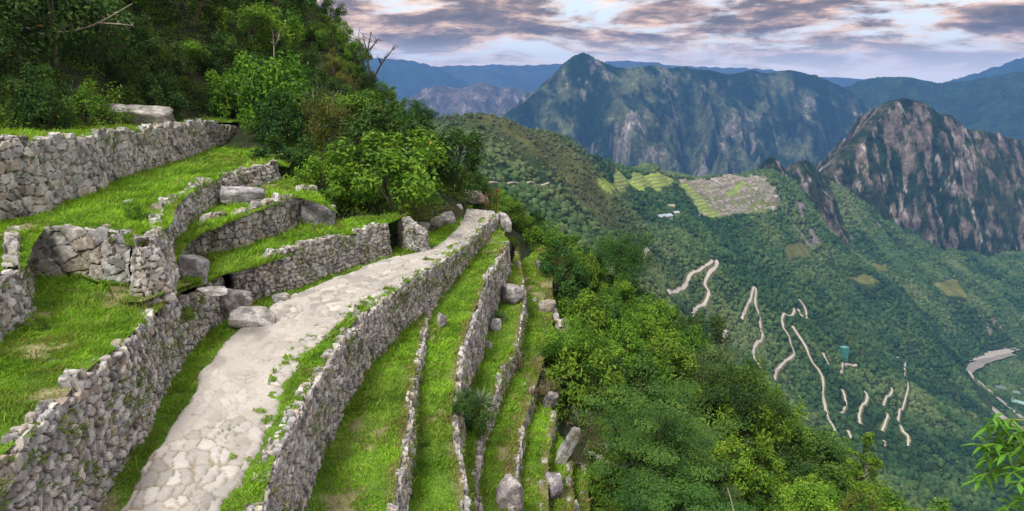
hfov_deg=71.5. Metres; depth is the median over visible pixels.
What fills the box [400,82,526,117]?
mountain
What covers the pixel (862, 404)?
road
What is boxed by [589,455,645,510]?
shrub
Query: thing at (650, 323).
shrub
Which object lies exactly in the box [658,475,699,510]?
shrub
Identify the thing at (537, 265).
boulder
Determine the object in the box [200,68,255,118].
shrub
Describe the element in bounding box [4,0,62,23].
shrub
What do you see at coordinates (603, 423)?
shrub
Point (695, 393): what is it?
shrub
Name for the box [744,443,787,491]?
shrub
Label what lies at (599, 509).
grass ground
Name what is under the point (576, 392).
shrub
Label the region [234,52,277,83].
shrub
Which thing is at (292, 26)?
shrub
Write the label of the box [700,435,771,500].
shrub
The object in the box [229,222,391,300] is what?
stone wall
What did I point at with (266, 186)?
grass ground
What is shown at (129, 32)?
shrub
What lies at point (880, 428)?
road bank
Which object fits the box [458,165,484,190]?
shrub
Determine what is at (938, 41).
sky
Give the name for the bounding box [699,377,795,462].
shrub
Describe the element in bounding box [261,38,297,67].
shrub
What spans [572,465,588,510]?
grass ground
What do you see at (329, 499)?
grass ground
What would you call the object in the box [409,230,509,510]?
grass ground
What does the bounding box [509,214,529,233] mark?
shrub
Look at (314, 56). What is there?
shrub
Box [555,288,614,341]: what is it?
shrub
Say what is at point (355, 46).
shrub
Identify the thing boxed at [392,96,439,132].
tree
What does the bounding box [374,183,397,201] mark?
shrub
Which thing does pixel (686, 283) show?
road
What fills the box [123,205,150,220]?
weed
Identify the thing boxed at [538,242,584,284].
shrub
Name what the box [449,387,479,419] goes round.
weed
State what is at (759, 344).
road bank
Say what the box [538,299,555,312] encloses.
boulder
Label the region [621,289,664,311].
shrub
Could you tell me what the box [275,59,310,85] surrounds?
shrub
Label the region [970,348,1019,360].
gravel bank
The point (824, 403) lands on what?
road
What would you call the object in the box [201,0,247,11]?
shrub
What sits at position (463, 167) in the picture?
shrub
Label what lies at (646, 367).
shrub
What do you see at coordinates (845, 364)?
road
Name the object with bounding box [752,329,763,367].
road
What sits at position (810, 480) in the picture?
shrub
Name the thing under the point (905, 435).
road bank
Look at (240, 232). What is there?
stone wall
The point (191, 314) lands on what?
weed
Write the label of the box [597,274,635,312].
shrub
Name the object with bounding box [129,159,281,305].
stone wall
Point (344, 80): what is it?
shrub
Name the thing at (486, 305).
stone wall
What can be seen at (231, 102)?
shrub
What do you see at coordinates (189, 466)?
path
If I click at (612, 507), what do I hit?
shrub
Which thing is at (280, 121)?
shrub
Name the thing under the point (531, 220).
shrub
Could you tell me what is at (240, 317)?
boulder
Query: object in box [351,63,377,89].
shrub
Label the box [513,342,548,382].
shrub
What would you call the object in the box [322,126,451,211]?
shrub
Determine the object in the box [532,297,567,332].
stone wall
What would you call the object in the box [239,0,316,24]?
shrub
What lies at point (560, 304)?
shrub
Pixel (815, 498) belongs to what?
shrub
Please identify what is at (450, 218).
boulder
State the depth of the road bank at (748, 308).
909.41 m
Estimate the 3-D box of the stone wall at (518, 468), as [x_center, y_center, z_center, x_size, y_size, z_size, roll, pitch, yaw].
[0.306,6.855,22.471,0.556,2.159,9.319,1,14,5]
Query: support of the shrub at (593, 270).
on the hill
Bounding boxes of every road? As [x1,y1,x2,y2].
[489,181,548,184]
[667,260,718,315]
[741,286,761,328]
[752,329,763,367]
[774,299,807,379]
[792,326,835,430]
[840,362,856,372]
[840,389,846,413]
[858,391,867,423]
[877,387,892,404]
[881,413,888,430]
[896,356,908,445]
[977,380,1023,417]
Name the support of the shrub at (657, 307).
on the hill
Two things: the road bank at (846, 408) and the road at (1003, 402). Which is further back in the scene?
the road at (1003, 402)
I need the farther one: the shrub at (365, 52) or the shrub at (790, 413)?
the shrub at (365, 52)
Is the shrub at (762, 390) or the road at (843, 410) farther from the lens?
the road at (843, 410)
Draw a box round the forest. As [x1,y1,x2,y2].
[402,112,1023,510]
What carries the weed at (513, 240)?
on the grass ground at (468, 439)
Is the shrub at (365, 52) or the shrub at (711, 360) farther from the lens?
the shrub at (365, 52)
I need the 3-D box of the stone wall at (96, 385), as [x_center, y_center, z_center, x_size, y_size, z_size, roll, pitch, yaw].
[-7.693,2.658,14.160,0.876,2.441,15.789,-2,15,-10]
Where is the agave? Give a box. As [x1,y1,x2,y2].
[470,387,497,411]
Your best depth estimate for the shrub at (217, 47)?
43.37 m
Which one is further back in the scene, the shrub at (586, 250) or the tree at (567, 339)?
the shrub at (586, 250)
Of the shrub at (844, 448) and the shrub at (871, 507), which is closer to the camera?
the shrub at (871, 507)
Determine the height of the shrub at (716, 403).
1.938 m
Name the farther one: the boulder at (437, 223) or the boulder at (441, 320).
the boulder at (437, 223)
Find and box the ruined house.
[739,186,747,191]
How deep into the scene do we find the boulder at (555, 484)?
22.27 m
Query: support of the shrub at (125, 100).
on the hill
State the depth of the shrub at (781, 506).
24.49 m
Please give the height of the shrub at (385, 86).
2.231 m
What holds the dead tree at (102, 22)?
on the hill
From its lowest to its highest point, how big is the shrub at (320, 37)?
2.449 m
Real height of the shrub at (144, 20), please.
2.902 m
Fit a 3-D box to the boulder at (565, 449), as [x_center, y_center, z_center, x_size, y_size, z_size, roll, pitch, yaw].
[1.869,6.505,24.109,0.975,1.453,0.419,-3,15,-11]
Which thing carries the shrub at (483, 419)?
attached to the stone wall at (486, 305)
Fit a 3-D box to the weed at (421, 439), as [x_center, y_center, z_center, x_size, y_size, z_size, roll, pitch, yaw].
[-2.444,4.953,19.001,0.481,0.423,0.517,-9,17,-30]
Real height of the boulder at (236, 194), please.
0.849 m
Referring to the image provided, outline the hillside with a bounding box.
[438,114,1023,510]
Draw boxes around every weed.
[13,309,52,332]
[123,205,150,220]
[181,306,194,322]
[416,431,429,445]
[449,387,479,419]
[489,309,508,322]
[506,235,519,249]
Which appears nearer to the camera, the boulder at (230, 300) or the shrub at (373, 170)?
the boulder at (230, 300)
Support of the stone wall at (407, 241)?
on the grass ground
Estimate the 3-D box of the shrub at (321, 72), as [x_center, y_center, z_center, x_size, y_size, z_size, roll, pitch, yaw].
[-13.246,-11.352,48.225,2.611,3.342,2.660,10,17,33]
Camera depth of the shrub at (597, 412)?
28.82 m
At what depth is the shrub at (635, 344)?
35.00 m
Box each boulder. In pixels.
[99,104,175,124]
[177,254,209,287]
[197,286,227,295]
[218,288,251,318]
[220,186,265,204]
[228,306,276,328]
[272,292,289,302]
[300,203,335,225]
[418,222,429,230]
[430,216,445,227]
[437,312,446,327]
[440,211,455,223]
[464,190,482,203]
[477,196,488,203]
[484,341,492,349]
[489,318,501,330]
[495,473,523,510]
[499,211,511,231]
[500,283,524,304]
[536,260,540,270]
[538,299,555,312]
[544,391,558,408]
[544,471,563,500]
[554,426,580,464]
[573,500,579,510]
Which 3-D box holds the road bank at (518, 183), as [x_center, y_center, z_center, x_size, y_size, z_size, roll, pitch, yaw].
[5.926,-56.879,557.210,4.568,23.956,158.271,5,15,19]
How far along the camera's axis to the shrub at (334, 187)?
30.70 m
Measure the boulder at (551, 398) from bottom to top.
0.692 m
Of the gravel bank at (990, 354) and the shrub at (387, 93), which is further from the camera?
the gravel bank at (990, 354)
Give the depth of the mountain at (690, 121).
3803.34 m
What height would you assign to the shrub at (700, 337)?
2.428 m
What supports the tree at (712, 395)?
on the hill
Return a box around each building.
[657,213,672,219]
[839,346,848,361]
[1011,399,1023,404]
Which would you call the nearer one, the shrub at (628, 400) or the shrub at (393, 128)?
the shrub at (628, 400)
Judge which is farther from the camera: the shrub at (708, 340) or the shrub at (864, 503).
the shrub at (708, 340)
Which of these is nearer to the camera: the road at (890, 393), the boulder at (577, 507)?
the boulder at (577, 507)
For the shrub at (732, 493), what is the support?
on the hill
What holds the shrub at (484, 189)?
on the hill
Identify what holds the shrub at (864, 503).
on the hill
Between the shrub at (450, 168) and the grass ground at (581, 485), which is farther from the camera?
the shrub at (450, 168)
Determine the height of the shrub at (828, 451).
3.103 m
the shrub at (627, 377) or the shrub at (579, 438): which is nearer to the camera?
the shrub at (579, 438)
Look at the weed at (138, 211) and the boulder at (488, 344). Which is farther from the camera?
the boulder at (488, 344)
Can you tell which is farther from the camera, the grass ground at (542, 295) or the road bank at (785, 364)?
the road bank at (785, 364)
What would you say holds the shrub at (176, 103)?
on the hill
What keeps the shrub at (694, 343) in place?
on the hill
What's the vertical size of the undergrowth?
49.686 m
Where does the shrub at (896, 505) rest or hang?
on the hill
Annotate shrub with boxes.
[0,0,110,73]
[0,11,34,80]
[0,59,77,129]
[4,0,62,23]
[52,78,137,126]
[54,0,147,75]
[71,84,111,121]
[99,0,160,44]
[101,56,133,84]
[117,67,188,121]
[119,93,146,104]
[123,0,164,14]
[126,35,188,92]
[152,0,236,28]
[154,39,211,77]
[194,30,251,78]
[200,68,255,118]
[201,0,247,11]
[212,3,276,49]
[219,97,243,116]
[232,50,320,135]
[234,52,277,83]
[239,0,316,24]
[248,131,314,178]
[250,86,309,147]
[251,0,305,58]
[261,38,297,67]
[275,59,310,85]
[276,76,305,100]
[277,147,316,174]
[286,152,357,206]
[288,163,320,185]
[291,40,322,79]
[292,62,317,98]
[297,76,355,151]
[298,20,329,49]
[306,0,336,15]
[307,64,340,98]
[307,85,347,123]
[310,89,393,137]
[317,87,347,111]
[320,2,348,26]
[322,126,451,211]
[323,65,360,91]
[323,95,451,174]
[324,79,362,123]
[325,17,354,42]
[326,53,357,80]
[338,34,365,64]
[350,43,372,62]
[350,88,380,104]
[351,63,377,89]
[355,98,391,134]
[369,169,398,191]
[374,77,396,101]
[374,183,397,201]
[375,89,397,102]
[376,115,405,149]
[387,208,401,235]
[402,191,432,222]
[417,167,436,180]
[429,123,487,199]
[447,165,463,183]
[458,161,474,175]
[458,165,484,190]
[462,400,496,438]
[463,177,495,209]
[488,187,513,214]
[490,193,526,224]
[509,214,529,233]
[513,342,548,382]
[521,215,537,233]
[521,217,581,257]
[522,375,563,402]
[525,206,566,237]
[526,226,548,245]
[528,222,549,237]
[536,235,556,255]
[536,237,595,309]
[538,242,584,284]
[539,319,625,422]
[542,352,593,389]
[544,322,594,367]
[551,266,574,286]
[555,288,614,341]
[555,296,568,316]
[558,244,600,290]
[566,406,608,456]
[577,464,607,496]
[578,309,606,333]
[578,382,604,415]
[579,241,606,273]
[583,259,608,288]
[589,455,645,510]
[590,298,627,331]
[591,287,625,313]
[593,412,622,434]
[595,341,634,376]
[595,347,666,410]
[595,364,633,391]
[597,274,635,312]
[597,422,629,451]
[599,262,648,308]
[600,306,647,356]
[601,499,630,510]
[605,390,636,416]
[609,441,664,482]
[618,312,667,353]
[620,295,658,337]
[620,353,678,400]
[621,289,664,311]
[627,292,677,335]
[637,327,698,377]
[645,321,709,365]
[649,372,721,433]
[652,295,678,328]
[656,444,728,496]
[657,305,694,342]
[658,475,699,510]
[659,405,716,445]
[665,324,742,387]
[682,331,711,360]
[686,309,730,366]
[691,383,723,423]
[692,346,730,383]
[696,425,758,475]
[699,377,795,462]
[700,333,721,366]
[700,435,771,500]
[708,483,747,510]
[722,351,772,399]
[740,376,789,433]
[740,472,783,510]
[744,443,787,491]
[767,417,819,469]
[768,483,827,510]
[769,380,808,426]
[775,401,800,443]
[775,425,860,497]
[777,481,843,510]
[782,460,830,487]
[788,469,837,509]
[799,423,855,489]
[821,495,870,510]
[838,489,885,510]
[843,476,888,506]
[845,475,892,510]
[874,487,921,510]
[874,489,952,510]
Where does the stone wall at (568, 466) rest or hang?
on the grass ground at (566, 492)
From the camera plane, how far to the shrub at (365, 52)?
60.64 m
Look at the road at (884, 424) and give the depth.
836.24 m
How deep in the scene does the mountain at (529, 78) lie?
9410.03 m
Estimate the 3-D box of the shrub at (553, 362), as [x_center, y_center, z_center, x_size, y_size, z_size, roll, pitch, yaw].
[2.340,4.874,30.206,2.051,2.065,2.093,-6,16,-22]
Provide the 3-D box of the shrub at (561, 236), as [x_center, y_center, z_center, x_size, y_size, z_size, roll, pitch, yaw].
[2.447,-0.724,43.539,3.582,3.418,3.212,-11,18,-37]
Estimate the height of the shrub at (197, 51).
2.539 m
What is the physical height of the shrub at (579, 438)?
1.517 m
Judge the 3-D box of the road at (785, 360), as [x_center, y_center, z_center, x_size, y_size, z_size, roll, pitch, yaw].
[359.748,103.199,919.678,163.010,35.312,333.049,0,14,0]
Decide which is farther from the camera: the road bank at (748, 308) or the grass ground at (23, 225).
the road bank at (748, 308)
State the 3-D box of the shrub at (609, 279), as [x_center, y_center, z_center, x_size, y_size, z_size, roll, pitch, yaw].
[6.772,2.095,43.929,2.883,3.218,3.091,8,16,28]
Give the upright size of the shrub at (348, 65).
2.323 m
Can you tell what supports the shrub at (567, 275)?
on the grass ground at (542, 295)
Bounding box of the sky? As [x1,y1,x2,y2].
[316,0,1023,82]
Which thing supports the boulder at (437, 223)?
on the grass ground
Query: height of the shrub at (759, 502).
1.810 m
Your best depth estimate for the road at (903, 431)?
927.26 m
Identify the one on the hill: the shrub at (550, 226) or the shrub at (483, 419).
the shrub at (550, 226)
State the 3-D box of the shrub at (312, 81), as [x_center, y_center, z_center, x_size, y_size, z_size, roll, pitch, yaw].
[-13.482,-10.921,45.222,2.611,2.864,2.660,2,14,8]
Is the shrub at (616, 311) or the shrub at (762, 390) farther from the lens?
the shrub at (616, 311)
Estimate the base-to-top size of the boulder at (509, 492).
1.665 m
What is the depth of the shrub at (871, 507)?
27.17 m
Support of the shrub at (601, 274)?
on the hill
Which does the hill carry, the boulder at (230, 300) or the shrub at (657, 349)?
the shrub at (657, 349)
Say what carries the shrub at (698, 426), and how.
on the hill
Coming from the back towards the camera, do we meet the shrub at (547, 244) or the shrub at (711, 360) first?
the shrub at (547, 244)
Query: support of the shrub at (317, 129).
on the hill
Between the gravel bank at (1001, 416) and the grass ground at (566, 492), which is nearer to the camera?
the grass ground at (566, 492)
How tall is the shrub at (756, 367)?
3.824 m
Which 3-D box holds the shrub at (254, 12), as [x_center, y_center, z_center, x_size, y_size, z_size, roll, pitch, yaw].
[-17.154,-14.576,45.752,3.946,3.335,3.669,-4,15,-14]
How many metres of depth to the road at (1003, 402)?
1241.50 m
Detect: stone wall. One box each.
[0,118,238,220]
[0,269,35,342]
[0,276,224,510]
[1,226,35,305]
[18,224,134,283]
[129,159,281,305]
[175,185,317,256]
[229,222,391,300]
[244,213,500,510]
[387,308,433,510]
[397,216,430,251]
[451,241,511,510]
[470,244,527,510]
[508,383,538,510]
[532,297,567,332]
[539,410,556,510]
[566,459,571,505]
[574,461,586,493]
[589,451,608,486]
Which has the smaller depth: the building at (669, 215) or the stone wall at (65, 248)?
the stone wall at (65, 248)
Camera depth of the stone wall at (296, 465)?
18.30 m
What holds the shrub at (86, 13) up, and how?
on the hill
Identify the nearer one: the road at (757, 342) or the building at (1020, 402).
the road at (757, 342)
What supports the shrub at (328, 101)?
on the hill
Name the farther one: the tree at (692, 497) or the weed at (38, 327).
the tree at (692, 497)
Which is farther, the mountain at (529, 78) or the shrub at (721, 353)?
the mountain at (529, 78)
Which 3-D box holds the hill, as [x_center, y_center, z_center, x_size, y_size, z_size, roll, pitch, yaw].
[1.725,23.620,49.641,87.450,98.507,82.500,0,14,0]
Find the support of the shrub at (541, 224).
on the hill
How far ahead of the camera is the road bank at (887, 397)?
943.92 m
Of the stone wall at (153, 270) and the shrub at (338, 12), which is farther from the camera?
the shrub at (338, 12)
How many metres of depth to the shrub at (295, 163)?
33.44 m
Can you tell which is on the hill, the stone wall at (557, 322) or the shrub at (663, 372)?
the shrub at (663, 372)
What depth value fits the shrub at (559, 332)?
31.51 m
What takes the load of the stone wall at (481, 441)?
on the grass ground at (542, 295)
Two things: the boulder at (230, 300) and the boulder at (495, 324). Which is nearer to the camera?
the boulder at (230, 300)
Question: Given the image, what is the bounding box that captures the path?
[121,209,494,510]
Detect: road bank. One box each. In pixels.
[489,181,549,185]
[740,285,763,329]
[750,333,765,367]
[772,299,807,380]
[791,326,836,430]
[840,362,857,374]
[840,388,848,413]
[856,392,869,424]
[879,412,889,431]
[880,387,893,406]
[896,359,910,445]
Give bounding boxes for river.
[966,353,1022,429]
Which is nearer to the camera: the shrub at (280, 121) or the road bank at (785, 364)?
the shrub at (280, 121)
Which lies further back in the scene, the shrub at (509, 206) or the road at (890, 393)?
the road at (890, 393)
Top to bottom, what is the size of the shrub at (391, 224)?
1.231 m
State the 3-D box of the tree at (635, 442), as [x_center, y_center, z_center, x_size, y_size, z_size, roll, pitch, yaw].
[4.642,6.673,23.131,5.720,5.516,5.322,-10,17,-34]
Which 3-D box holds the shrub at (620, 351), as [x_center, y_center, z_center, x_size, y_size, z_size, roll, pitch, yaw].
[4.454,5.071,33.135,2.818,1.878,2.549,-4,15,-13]
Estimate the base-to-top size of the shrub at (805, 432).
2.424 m
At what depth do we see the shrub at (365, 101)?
37.90 m
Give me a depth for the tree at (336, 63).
48.38 m
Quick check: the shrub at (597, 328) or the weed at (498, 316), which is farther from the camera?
the shrub at (597, 328)
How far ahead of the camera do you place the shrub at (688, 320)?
42.12 m
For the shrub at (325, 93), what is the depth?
45.29 m
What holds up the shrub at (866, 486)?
on the hill
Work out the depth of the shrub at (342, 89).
42.78 m
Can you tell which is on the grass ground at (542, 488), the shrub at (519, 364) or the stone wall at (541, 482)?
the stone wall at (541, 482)
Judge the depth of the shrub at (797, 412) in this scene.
41.86 m
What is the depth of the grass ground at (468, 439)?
27.12 m
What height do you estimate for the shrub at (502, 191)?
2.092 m
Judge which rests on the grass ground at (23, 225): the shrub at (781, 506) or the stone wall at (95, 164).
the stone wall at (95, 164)
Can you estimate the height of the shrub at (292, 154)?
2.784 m
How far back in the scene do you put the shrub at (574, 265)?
37.48 m
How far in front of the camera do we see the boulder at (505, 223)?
36.04 m
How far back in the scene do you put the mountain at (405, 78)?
8201.53 m
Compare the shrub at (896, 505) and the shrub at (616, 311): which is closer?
the shrub at (896, 505)
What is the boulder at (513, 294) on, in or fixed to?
on the grass ground at (468, 439)
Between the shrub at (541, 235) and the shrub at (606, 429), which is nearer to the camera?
the shrub at (606, 429)
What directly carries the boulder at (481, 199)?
on the boulder at (475, 199)
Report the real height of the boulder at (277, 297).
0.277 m
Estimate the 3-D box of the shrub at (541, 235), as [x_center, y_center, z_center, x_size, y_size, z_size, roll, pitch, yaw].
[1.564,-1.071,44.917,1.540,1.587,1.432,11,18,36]
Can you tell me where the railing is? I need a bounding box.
[480,186,499,209]
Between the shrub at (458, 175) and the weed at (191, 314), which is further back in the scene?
the shrub at (458, 175)
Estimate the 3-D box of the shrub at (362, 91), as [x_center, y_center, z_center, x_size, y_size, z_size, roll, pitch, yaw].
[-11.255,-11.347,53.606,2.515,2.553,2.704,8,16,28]
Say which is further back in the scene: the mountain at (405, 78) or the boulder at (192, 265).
the mountain at (405, 78)
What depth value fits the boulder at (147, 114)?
33.76 m
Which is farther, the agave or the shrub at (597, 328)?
the shrub at (597, 328)
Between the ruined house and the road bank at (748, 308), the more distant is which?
the ruined house
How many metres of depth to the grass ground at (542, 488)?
22.82 m
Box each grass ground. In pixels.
[0,158,287,288]
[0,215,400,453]
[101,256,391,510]
[175,183,336,256]
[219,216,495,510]
[308,314,425,510]
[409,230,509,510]
[464,254,522,510]
[479,251,551,510]
[522,410,554,510]
[548,431,572,510]
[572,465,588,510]
[589,456,614,510]
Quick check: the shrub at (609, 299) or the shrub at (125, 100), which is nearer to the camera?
the shrub at (125, 100)
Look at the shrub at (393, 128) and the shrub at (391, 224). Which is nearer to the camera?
the shrub at (391, 224)
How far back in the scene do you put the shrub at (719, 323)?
45.88 m
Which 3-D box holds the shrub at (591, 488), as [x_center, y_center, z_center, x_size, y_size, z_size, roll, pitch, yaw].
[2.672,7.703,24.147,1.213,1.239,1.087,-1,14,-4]
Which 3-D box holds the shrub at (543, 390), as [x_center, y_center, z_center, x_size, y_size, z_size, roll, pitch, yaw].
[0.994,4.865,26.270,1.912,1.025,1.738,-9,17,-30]
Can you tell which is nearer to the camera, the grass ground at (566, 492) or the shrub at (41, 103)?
the grass ground at (566, 492)
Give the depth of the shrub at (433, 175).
36.35 m
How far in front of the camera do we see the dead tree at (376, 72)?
43.96 m
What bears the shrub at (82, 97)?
on the hill
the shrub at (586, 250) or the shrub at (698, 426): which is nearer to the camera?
the shrub at (698, 426)
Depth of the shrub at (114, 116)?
31.16 m
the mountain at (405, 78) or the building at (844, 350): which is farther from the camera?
the mountain at (405, 78)
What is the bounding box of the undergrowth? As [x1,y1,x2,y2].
[0,0,870,510]
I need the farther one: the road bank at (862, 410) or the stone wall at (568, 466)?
the road bank at (862, 410)
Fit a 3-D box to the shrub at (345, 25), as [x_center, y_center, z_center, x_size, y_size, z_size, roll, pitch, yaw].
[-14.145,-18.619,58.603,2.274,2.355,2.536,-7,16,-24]
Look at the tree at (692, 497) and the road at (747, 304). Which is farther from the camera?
the road at (747, 304)
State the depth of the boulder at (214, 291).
18.73 m
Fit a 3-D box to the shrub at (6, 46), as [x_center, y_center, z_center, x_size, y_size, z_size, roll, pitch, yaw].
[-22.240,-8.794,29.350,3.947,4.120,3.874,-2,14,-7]
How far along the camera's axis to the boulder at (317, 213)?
27.96 m
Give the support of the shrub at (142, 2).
on the hill
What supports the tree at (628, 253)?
on the hill
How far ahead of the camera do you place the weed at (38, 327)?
14.62 m
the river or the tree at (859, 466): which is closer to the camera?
the tree at (859, 466)
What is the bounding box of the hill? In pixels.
[0,0,851,510]
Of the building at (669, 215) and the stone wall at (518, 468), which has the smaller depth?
the stone wall at (518, 468)
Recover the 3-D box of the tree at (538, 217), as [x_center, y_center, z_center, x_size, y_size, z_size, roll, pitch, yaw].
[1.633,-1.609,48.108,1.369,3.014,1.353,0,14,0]
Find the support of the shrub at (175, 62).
on the hill
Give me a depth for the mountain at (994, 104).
4424.51 m
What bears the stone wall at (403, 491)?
on the grass ground at (457, 489)
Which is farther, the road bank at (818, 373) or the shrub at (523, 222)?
the road bank at (818, 373)
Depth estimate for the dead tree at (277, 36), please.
45.98 m
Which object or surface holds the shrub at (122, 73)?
on the hill
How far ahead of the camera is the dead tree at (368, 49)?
44.96 m
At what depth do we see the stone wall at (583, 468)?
24.60 m
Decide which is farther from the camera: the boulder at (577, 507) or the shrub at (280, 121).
the shrub at (280, 121)
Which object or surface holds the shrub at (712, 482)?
on the hill
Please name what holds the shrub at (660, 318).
on the hill
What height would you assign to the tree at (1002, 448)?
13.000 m
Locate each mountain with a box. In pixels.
[364,58,470,102]
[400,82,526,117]
[432,60,863,93]
[489,52,872,175]
[757,156,849,247]
[815,98,1023,257]
[844,71,1023,139]
[944,57,1023,82]
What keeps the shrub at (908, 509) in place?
on the hill
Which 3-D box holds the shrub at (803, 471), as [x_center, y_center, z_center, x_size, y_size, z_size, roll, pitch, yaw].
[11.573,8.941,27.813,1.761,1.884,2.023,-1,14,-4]
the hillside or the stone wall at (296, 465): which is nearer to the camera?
the stone wall at (296, 465)
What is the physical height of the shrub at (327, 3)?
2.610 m
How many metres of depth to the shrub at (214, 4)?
44.76 m
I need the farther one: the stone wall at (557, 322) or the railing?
the railing
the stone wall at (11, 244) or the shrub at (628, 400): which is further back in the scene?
the shrub at (628, 400)
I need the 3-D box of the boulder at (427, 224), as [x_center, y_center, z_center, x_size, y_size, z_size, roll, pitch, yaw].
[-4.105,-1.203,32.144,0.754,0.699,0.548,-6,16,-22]
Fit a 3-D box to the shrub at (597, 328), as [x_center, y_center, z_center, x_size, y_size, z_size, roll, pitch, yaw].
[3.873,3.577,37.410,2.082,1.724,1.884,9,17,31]
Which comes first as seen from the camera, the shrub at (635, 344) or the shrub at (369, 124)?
the shrub at (635, 344)
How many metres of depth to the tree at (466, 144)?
37.96 m
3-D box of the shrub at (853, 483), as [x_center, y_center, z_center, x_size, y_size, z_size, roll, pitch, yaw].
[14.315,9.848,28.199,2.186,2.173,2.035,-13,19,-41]
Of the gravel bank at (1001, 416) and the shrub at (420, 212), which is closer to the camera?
the shrub at (420, 212)
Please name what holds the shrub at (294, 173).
on the hill
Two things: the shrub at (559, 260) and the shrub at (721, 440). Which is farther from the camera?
the shrub at (559, 260)
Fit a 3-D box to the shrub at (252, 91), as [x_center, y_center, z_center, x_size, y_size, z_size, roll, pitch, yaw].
[-12.770,-8.704,39.133,4.611,5.078,4.954,-1,14,-5]
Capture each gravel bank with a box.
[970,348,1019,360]
[992,408,1013,425]
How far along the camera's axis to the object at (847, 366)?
963.30 m
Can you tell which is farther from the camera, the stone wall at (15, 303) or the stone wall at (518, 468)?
the stone wall at (518, 468)
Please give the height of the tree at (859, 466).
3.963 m
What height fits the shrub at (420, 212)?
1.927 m
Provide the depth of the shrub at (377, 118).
34.09 m
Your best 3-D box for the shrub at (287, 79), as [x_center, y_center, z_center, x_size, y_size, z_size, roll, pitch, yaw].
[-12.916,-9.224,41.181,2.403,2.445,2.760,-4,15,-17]
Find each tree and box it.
[22,3,134,47]
[271,28,281,63]
[319,47,345,89]
[355,29,381,75]
[373,45,398,78]
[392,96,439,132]
[448,129,472,190]
[529,211,545,239]
[531,313,612,398]
[570,378,751,508]
[584,224,658,281]
[601,456,755,510]
[687,359,792,439]
[845,431,885,509]
[960,413,1023,510]

